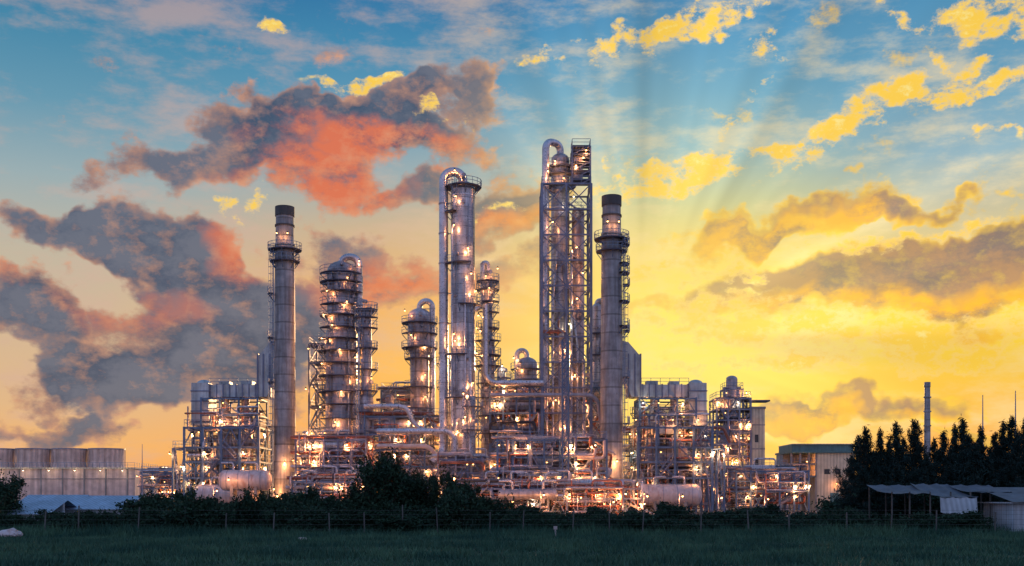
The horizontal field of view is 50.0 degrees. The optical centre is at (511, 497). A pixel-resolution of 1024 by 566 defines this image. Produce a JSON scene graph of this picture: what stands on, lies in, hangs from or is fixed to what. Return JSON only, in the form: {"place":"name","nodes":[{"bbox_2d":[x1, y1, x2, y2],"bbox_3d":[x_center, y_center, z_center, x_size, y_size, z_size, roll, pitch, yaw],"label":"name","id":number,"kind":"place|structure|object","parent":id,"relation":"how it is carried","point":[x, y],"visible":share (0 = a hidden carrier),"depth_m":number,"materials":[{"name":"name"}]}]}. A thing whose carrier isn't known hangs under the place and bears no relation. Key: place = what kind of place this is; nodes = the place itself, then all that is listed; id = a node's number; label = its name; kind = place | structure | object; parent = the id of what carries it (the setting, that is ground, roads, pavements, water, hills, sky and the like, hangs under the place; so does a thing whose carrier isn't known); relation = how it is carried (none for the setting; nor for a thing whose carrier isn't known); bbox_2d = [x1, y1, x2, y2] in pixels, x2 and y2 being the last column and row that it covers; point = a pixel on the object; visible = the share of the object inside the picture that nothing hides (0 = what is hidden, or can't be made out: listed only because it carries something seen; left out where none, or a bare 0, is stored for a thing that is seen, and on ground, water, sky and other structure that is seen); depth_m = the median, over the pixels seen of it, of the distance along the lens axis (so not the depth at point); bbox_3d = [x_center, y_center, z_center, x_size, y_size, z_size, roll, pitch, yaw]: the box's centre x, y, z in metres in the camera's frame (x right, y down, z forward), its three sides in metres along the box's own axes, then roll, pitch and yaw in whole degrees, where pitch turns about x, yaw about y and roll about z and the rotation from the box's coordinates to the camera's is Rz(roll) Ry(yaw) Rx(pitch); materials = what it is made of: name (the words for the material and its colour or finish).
{"place":"outdoors","nodes":[
{"label":"outdoors","id":0,"kind":"place"},
{"bbox_2d":[7,500,75,517],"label":"corrugated shed","id":1,"kind":"structure","parent":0,"point":[46,504],"depth_m":110.59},
{"bbox_2d":[65,496,139,518],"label":"corrugated shed","id":2,"kind":"structure","parent":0,"point":[94,502],"depth_m":115.68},
{"bbox_2d":[218,462,271,496],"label":"horizontal pressure vessel","id":3,"kind":"object","parent":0,"point":[233,481],"visible":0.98,"depth_m":180.64,"materials":[{"name":"metal"}]},
{"bbox_2d":[0,0,1023,491],"label":"sky","id":4,"kind":"structure","parent":0,"point":[822,208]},
{"bbox_2d":[0,504,1023,565],"bbox_3d":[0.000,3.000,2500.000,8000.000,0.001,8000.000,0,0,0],"label":"ground","id":5,"kind":"structure","parent":0,"point":[511,558],"depth_m":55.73,"materials":[{"name":"plant"}]},
{"bbox_2d":[0,469,28,516],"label":"broadleaf tree","id":6,"kind":"object","parent":5,"relation":"on","point":[10,497],"visible":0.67,"depth_m":107.72,"materials":[{"name":"green plant"}]},
{"bbox_2d":[63,508,105,529],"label":"shrub","id":7,"kind":"object","parent":5,"relation":"on","point":[87,515],"visible":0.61,"depth_m":90.92,"materials":[{"name":"green plant"}]},
{"bbox_2d":[103,506,146,528],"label":"shrub","id":8,"kind":"object","parent":5,"relation":"on","point":[121,517],"visible":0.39,"depth_m":90.13,"materials":[{"name":"green plant"}]},
{"bbox_2d":[114,492,165,516],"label":"shrub","id":9,"kind":"object","parent":5,"relation":"on","point":[134,503],"visible":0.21,"depth_m":99.31,"materials":[{"name":"green plant"}]},
{"bbox_2d":[123,504,172,530],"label":"shrub","id":10,"kind":"object","parent":5,"relation":"on","point":[150,518],"visible":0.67,"depth_m":89.53,"materials":[{"name":"green plant"}]},
{"bbox_2d":[155,496,235,532],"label":"shrub","id":11,"kind":"object","parent":5,"relation":"on","point":[178,519],"visible":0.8,"depth_m":87.96,"materials":[{"name":"green plant"}]},
{"bbox_2d":[184,489,237,530],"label":"shrub","id":12,"kind":"object","parent":5,"relation":"on","point":[208,503],"visible":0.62,"depth_m":88.90,"materials":[{"name":"green plant"}]},
{"bbox_2d":[228,484,269,529],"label":"shrub","id":13,"kind":"object","parent":5,"relation":"on","point":[247,510],"visible":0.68,"depth_m":94.68,"materials":[{"name":"green plant"}]},
{"bbox_2d":[255,496,315,530],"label":"shrub","id":14,"kind":"object","parent":5,"relation":"on","point":[283,514],"visible":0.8,"depth_m":91.74,"materials":[{"name":"green plant"}]},
{"bbox_2d":[284,508,340,532],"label":"shrub","id":15,"kind":"object","parent":5,"relation":"on","point":[303,524],"visible":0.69,"depth_m":90.90,"materials":[{"name":"green plant"}]},
{"bbox_2d":[298,507,353,527],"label":"shrub","id":16,"kind":"object","parent":5,"relation":"on","point":[319,516],"visible":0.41,"depth_m":91.70,"materials":[{"name":"green plant"}]},
{"bbox_2d":[308,492,344,513],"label":"shrub","id":17,"kind":"object","parent":5,"relation":"on","point":[328,502],"visible":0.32,"depth_m":100.79,"materials":[{"name":"green plant"}]},
{"bbox_2d":[319,512,371,532],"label":"shrub","id":18,"kind":"object","parent":5,"relation":"on","point":[354,521],"visible":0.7,"depth_m":91.28,"materials":[{"name":"green plant"}]},
{"bbox_2d":[336,444,420,530],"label":"broadleaf tree","id":19,"kind":"object","parent":5,"relation":"on","point":[383,472],"visible":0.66,"depth_m":93.07,"materials":[{"name":"green plant"}]},
{"bbox_2d":[354,499,407,530],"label":"shrub","id":20,"kind":"object","parent":5,"relation":"on","point":[376,513],"visible":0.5,"depth_m":91.56,"materials":[{"name":"green plant"}]},
{"bbox_2d":[367,514,429,533],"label":"shrub","id":21,"kind":"object","parent":5,"relation":"on","point":[398,523],"visible":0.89,"depth_m":87.97,"materials":[{"name":"green plant"}]},
{"bbox_2d":[384,466,438,511],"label":"broadleaf tree","id":22,"kind":"object","parent":5,"relation":"on","point":[419,494],"visible":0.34,"depth_m":94.84,"materials":[{"name":"green plant"}]},
{"bbox_2d":[421,464,466,512],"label":"broadleaf tree","id":23,"kind":"object","parent":5,"relation":"on","point":[435,490],"visible":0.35,"depth_m":94.27,"materials":[{"name":"green plant"}]},
{"bbox_2d":[425,484,481,533],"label":"shrub","id":24,"kind":"object","parent":5,"relation":"on","point":[452,511],"visible":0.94,"depth_m":88.80,"materials":[{"name":"green plant"}]},
{"bbox_2d":[433,487,503,529],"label":"shrub","id":25,"kind":"object","parent":5,"relation":"on","point":[482,508],"visible":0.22,"depth_m":91.99,"materials":[{"name":"green plant"}]},
{"bbox_2d":[476,492,514,517],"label":"shrub","id":26,"kind":"object","parent":5,"relation":"on","point":[496,509],"visible":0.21,"depth_m":94.23,"materials":[{"name":"green plant"}]},
{"bbox_2d":[0,505,1023,532],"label":"wire fence","id":27,"kind":"object","parent":5,"relation":"on","point":[788,524],"visible":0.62,"depth_m":88.00,"materials":[{"name":"metal"}]},
{"bbox_2d":[517,513,556,530],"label":"shrub","id":28,"kind":"object","parent":5,"relation":"on","point":[533,519],"visible":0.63,"depth_m":91.21,"materials":[{"name":"green plant"}]},
{"bbox_2d":[610,507,661,531],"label":"shrub","id":29,"kind":"object","parent":5,"relation":"on","point":[632,518],"visible":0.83,"depth_m":89.75,"materials":[{"name":"green plant"}]},
{"bbox_2d":[651,497,698,522],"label":"shrub","id":30,"kind":"object","parent":5,"relation":"on","point":[664,510],"visible":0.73,"depth_m":101.84,"materials":[{"name":"green plant"}]},
{"bbox_2d":[718,512,770,530],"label":"shrub","id":31,"kind":"object","parent":5,"relation":"on","point":[738,519],"visible":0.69,"depth_m":94.59,"materials":[{"name":"green plant"}]},
{"bbox_2d":[744,500,793,516],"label":"shrub","id":32,"kind":"object","parent":5,"relation":"on","point":[771,509],"visible":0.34,"depth_m":108.03,"materials":[{"name":"green plant"}]},
{"bbox_2d":[828,434,863,501],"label":"pine tree","id":33,"kind":"object","parent":5,"relation":"on","point":[856,451],"visible":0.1,"depth_m":120.52,"materials":[{"name":"green plant"}]},
{"bbox_2d":[828,426,893,497],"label":"pine tree","id":34,"kind":"object","parent":5,"relation":"on","point":[865,445],"visible":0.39,"depth_m":115.57,"materials":[{"name":"green plant"}]},
{"bbox_2d":[834,465,887,513],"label":"pine tree","id":35,"kind":"object","parent":5,"relation":"on","point":[861,483],"visible":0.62,"depth_m":104.42,"materials":[{"name":"green plant"}]},
{"bbox_2d":[873,426,888,478],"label":"pine tree","id":36,"kind":"object","parent":5,"relation":"on","point":[880,444],"visible":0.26,"depth_m":115.88,"materials":[{"name":"green plant"}]},
{"bbox_2d":[880,440,913,484],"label":"pine tree","id":37,"kind":"object","parent":5,"relation":"on","point":[888,456],"visible":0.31,"depth_m":115.48,"materials":[{"name":"green plant"}]},
{"bbox_2d":[872,460,926,520],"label":"pine tree","id":38,"kind":"object","parent":5,"relation":"on","point":[896,474],"visible":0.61,"depth_m":103.78,"materials":[{"name":"green plant"}]},
{"bbox_2d":[884,420,921,484],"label":"pine tree","id":39,"kind":"object","parent":5,"relation":"on","point":[899,450],"visible":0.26,"depth_m":120.63,"materials":[{"name":"green plant"}]},
{"bbox_2d":[896,511,940,528],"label":"shrub","id":40,"kind":"object","parent":5,"relation":"on","point":[923,517],"visible":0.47,"depth_m":90.68,"materials":[{"name":"green plant"}]},
{"bbox_2d":[901,419,939,475],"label":"pine tree","id":41,"kind":"object","parent":5,"relation":"on","point":[913,435],"visible":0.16,"depth_m":124.23,"materials":[{"name":"green plant"}]},
{"bbox_2d":[923,382,930,458],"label":"factory chimney","id":42,"kind":"object","parent":5,"relation":"on","point":[927,422],"visible":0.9,"depth_m":299.30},
{"bbox_2d":[917,461,943,496],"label":"pine tree","id":43,"kind":"object","parent":5,"relation":"on","point":[933,479],"visible":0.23,"depth_m":106.69,"materials":[{"name":"green plant"}]},
{"bbox_2d":[867,483,1019,522],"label":"tarpaulin shelter","id":44,"kind":"object","parent":5,"relation":"on","point":[961,502],"visible":0.84,"depth_m":98.01,"materials":[{"name":"fabric"}]},
{"bbox_2d":[932,430,957,484],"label":"pine tree","id":45,"kind":"object","parent":5,"relation":"on","point":[942,461],"visible":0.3,"depth_m":114.24,"materials":[{"name":"green plant"}]},
{"bbox_2d":[938,423,961,479],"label":"pine tree","id":46,"kind":"object","parent":5,"relation":"on","point":[954,439],"visible":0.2,"depth_m":117.47,"materials":[{"name":"green plant"}]},
{"bbox_2d":[931,509,974,528],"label":"shrub","id":47,"kind":"object","parent":5,"relation":"on","point":[948,521],"visible":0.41,"depth_m":91.45,"materials":[{"name":"green plant"}]},
{"bbox_2d":[945,508,996,531],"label":"shrub","id":48,"kind":"object","parent":5,"relation":"on","point":[976,521],"visible":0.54,"depth_m":91.53,"materials":[{"name":"green plant"}]},
{"bbox_2d":[953,441,989,504],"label":"pine tree","id":49,"kind":"object","parent":5,"relation":"on","point":[973,470],"visible":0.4,"depth_m":104.65,"materials":[{"name":"green plant"}]},
{"bbox_2d":[968,453,1008,515],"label":"pine tree","id":50,"kind":"object","parent":5,"relation":"on","point":[989,476],"visible":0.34,"depth_m":105.10,"materials":[{"name":"green plant"}]},
{"bbox_2d":[975,487,1023,531],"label":"corrugated shed","id":51,"kind":"structure","parent":5,"relation":"on","point":[1015,497],"depth_m":93.21,"materials":[{"name":"metal"}]},
{"bbox_2d":[980,416,1022,475],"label":"pine tree","id":52,"kind":"object","parent":5,"relation":"on","point":[1011,426],"visible":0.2,"depth_m":121.57,"materials":[{"name":"green plant"}]},
{"bbox_2d":[997,428,1023,486],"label":"pine tree","id":53,"kind":"object","parent":5,"relation":"on","point":[1016,451],"visible":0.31,"depth_m":116.84,"materials":[{"name":"green plant"}]},
{"bbox_2d":[999,457,1023,501],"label":"pine tree","id":54,"kind":"object","parent":5,"relation":"on","point":[1012,471],"visible":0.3,"depth_m":105.41,"materials":[{"name":"green plant"}]},
{"bbox_2d":[510,348,538,501],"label":"reflux drum tower","id":55,"kind":"structure","parent":0,"point":[526,367],"depth_m":210.29,"materials":[{"name":"metal"}]},
{"bbox_2d":[624,508,816,518],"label":"plant yard pavement","id":56,"kind":"structure","parent":0,"point":[708,508],"depth_m":251.12,"materials":[{"name":"concrete"}]},
{"bbox_2d":[0,448,156,499],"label":"cooling tower","id":57,"kind":"structure","parent":56,"relation":"on","point":[79,471],"depth_m":255.00,"materials":[{"name":"concrete"}]},
{"bbox_2d":[136,466,182,498],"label":"pipe rack","id":58,"kind":"object","parent":56,"relation":"on","point":[163,481],"visible":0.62,"depth_m":240.02,"materials":[{"name":"metal"}]},
{"bbox_2d":[169,344,272,503],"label":"process structure","id":59,"kind":"object","parent":56,"relation":"on","point":[239,444],"visible":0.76,"depth_m":190.00,"materials":[{"name":"metal"}]},
{"bbox_2d":[267,205,301,498],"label":"flue stack","id":60,"kind":"object","parent":56,"relation":"on","point":[285,262],"visible":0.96,"depth_m":188.47,"materials":[{"name":"metal"}]},
{"bbox_2d":[305,337,324,462],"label":"stair tower","id":61,"kind":"structure","parent":56,"relation":"on","point":[315,406],"depth_m":197.87,"materials":[{"name":"metal"}]},
{"bbox_2d":[285,465,368,500],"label":"pipe rack","id":62,"kind":"object","parent":56,"relation":"on","point":[328,482],"visible":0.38,"depth_m":172.12,"materials":[{"name":"metal"}]},
{"bbox_2d":[290,430,374,493],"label":"pipe rack","id":63,"kind":"object","parent":56,"relation":"on","point":[329,450],"visible":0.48,"depth_m":186.20,"materials":[{"name":"metal"}]},
{"bbox_2d":[325,261,356,461],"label":"distillation column","id":64,"kind":"object","parent":56,"relation":"on","point":[341,424],"visible":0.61,"depth_m":193.56,"materials":[{"name":"metal"}]},
{"bbox_2d":[318,263,362,435],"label":"rail parts","id":65,"kind":"object","parent":64,"relation":"attached to","point":[337,345],"visible":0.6,"depth_m":192.88,"materials":[{"name":"metal"}]},
{"bbox_2d":[325,253,362,468],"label":"pipe","id":66,"kind":"object","parent":65,"relation":"attached to","point":[354,258],"visible":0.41,"depth_m":195.18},
{"bbox_2d":[318,270,362,460],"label":"deck parts","id":67,"kind":"object","parent":64,"relation":"attached to","point":[325,315],"visible":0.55,"depth_m":193.14,"materials":[{"name":"metal"}]},
{"bbox_2d":[360,310,372,459],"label":"clad parts","id":68,"kind":"object","parent":56,"relation":"on","point":[366,380],"visible":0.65,"depth_m":191.13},
{"bbox_2d":[353,301,379,461],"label":"rail parts","id":69,"kind":"object","parent":56,"relation":"on","point":[364,343],"visible":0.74,"depth_m":190.45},
{"bbox_2d":[356,314,373,460],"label":"pipe","id":70,"kind":"object","parent":69,"relation":"attached to","point":[358,388],"visible":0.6,"depth_m":190.53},
{"bbox_2d":[359,408,449,493],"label":"pipe rack","id":71,"kind":"object","parent":56,"relation":"on","point":[414,458],"visible":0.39,"depth_m":190.33,"materials":[{"name":"metal"}]},
{"bbox_2d":[376,381,434,454],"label":"pipe rack","id":72,"kind":"object","parent":56,"relation":"on","point":[403,396],"visible":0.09,"depth_m":207.50,"materials":[{"name":"metal"}]},
{"bbox_2d":[407,308,430,411],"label":"clad parts","id":73,"kind":"object","parent":56,"relation":"on","point":[420,370],"visible":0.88,"depth_m":204.38,"materials":[{"name":"metal"}]},
{"bbox_2d":[402,320,437,454],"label":"deck parts","id":74,"kind":"object","parent":73,"relation":"attached to","point":[404,323],"visible":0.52,"depth_m":203.60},
{"bbox_2d":[401,314,437,442],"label":"rail parts","id":75,"kind":"object","parent":56,"relation":"on","point":[416,382],"visible":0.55,"depth_m":203.66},
{"bbox_2d":[410,298,438,427],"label":"pipe","id":76,"kind":"object","parent":75,"relation":"attached to","point":[431,304],"visible":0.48,"depth_m":205.34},
{"bbox_2d":[451,181,474,451],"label":"clad parts","id":77,"kind":"object","parent":56,"relation":"on","point":[460,219],"visible":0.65,"depth_m":182.16,"materials":[{"name":"metal"}]},
{"bbox_2d":[428,167,474,466],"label":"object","id":78,"kind":"object","parent":77,"relation":"attached to","point":[443,301],"visible":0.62,"depth_m":183.06,"materials":[{"name":"metal"}]},
{"bbox_2d":[445,182,481,433],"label":"deck parts","id":79,"kind":"object","parent":77,"relation":"attached to","point":[476,186],"visible":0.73,"depth_m":181.83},
{"bbox_2d":[445,175,481,432],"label":"rail parts","id":80,"kind":"object","parent":56,"relation":"on","point":[452,257],"visible":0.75,"depth_m":181.66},
{"bbox_2d":[432,448,501,493],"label":"pipe rack","id":81,"kind":"object","parent":56,"relation":"on","point":[460,462],"visible":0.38,"depth_m":176.03,"materials":[{"name":"metal"}]},
{"bbox_2d":[462,391,482,477],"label":"knockout vessel","id":82,"kind":"object","parent":56,"relation":"on","point":[472,430],"visible":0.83,"depth_m":177.43,"materials":[{"name":"metal"}]},
{"bbox_2d":[481,275,494,452],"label":"clad parts","id":83,"kind":"object","parent":56,"relation":"on","point":[484,444],"visible":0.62,"depth_m":187.18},
{"bbox_2d":[475,260,493,452],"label":"pipe","id":84,"kind":"object","parent":83,"relation":"attached to","point":[485,267],"visible":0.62,"depth_m":187.44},
{"bbox_2d":[475,279,500,433],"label":"deck parts","id":85,"kind":"object","parent":83,"relation":"attached to","point":[495,340],"visible":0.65,"depth_m":186.61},
{"bbox_2d":[475,272,500,451],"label":"rail parts","id":86,"kind":"object","parent":56,"relation":"on","point":[497,336],"visible":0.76,"depth_m":186.55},
{"bbox_2d":[484,378,551,501],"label":"pipe rack","id":87,"kind":"object","parent":56,"relation":"on","point":[517,409],"visible":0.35,"depth_m":185.97,"materials":[{"name":"metal"}]},
{"bbox_2d":[364,304,599,475],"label":"overhead pipeline","id":88,"kind":"object","parent":87,"relation":"on","point":[419,429],"visible":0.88,"depth_m":183.79,"materials":[{"name":"metal"}]},
{"bbox_2d":[510,138,592,513],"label":"lattice process tower","id":89,"kind":"structure","parent":56,"relation":"on","point":[567,285],"depth_m":187.70,"materials":[{"name":"metal"}]},
{"bbox_2d":[454,470,651,515],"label":"pipe rack","id":90,"kind":"object","parent":56,"relation":"on","point":[590,490],"visible":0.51,"depth_m":163.97,"materials":[{"name":"metal"}]},
{"bbox_2d":[498,480,556,502],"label":"horizontal pressure vessel","id":91,"kind":"object","parent":90,"relation":"attached to","point":[529,494],"visible":0.99,"depth_m":161.34,"materials":[{"name":"metal"}]},
{"bbox_2d":[491,431,615,513],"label":"pipe rack","id":92,"kind":"object","parent":56,"relation":"on","point":[542,461],"visible":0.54,"depth_m":171.97,"materials":[{"name":"metal"}]},
{"bbox_2d":[561,339,568,513],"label":"steel lattice mast","id":93,"kind":"object","parent":56,"relation":"on","point":[562,405],"visible":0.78,"depth_m":169.94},
{"bbox_2d":[544,379,599,505],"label":"pipe rack","id":94,"kind":"object","parent":56,"relation":"on","point":[596,390],"visible":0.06,"depth_m":194.40,"materials":[{"name":"metal"}]},
{"bbox_2d":[593,303,600,466],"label":"clad parts","id":95,"kind":"object","parent":56,"relation":"on","point":[596,317],"visible":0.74,"depth_m":199.16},
{"bbox_2d":[594,194,629,513],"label":"flue stack","id":96,"kind":"object","parent":56,"relation":"on","point":[613,240],"visible":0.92,"depth_m":180.44,"materials":[{"name":"metal"}]},
{"bbox_2d":[623,342,724,514],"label":"fired heater","id":97,"kind":"object","parent":56,"relation":"on","point":[676,431],"visible":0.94,"depth_m":184.42,"materials":[{"name":"metal"}]},
{"bbox_2d":[623,423,730,511],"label":"pipe rack","id":98,"kind":"object","parent":56,"relation":"on","point":[628,428],"visible":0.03,"depth_m":197.08,"materials":[{"name":"metal"}]},
{"bbox_2d":[709,388,787,509],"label":"steel parts","id":99,"kind":"object","parent":56,"relation":"on","point":[725,417],"visible":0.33,"depth_m":227.91,"materials":[{"name":"metal"}]},
{"bbox_2d":[723,376,749,504],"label":"distillation column","id":100,"kind":"object","parent":99,"relation":"attached to","point":[731,379],"visible":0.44,"depth_m":230.30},
{"bbox_2d":[708,407,789,511],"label":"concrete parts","id":101,"kind":"object","parent":56,"relation":"on","point":[733,440],"visible":0.17,"depth_m":228.30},
{"bbox_2d":[710,382,786,506],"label":"rail parts","id":102,"kind":"object","parent":101,"relation":"on","point":[778,462],"visible":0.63,"depth_m":227.97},
{"bbox_2d":[698,458,810,512],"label":"pipe rack","id":103,"kind":"object","parent":56,"relation":"on","point":[753,475],"visible":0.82,"depth_m":205.54,"materials":[{"name":"metal"}]},
{"bbox_2d":[745,409,764,506],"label":"industrial building","id":104,"kind":"structure","parent":56,"relation":"on","point":[758,416],"depth_m":229.00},
{"bbox_2d":[776,453,816,510],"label":"industrial building","id":105,"kind":"structure","parent":56,"relation":"on","point":[791,459],"depth_m":242.00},
{"bbox_2d":[775,444,852,502],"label":"roof","id":106,"kind":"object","parent":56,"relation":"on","point":[814,448],"visible":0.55,"depth_m":235.40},
{"bbox_2d":[778,444,853,510],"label":"industrial building","id":107,"kind":"structure","parent":56,"relation":"on","point":[826,485],"depth_m":235.00,"materials":[{"name":"metal"}]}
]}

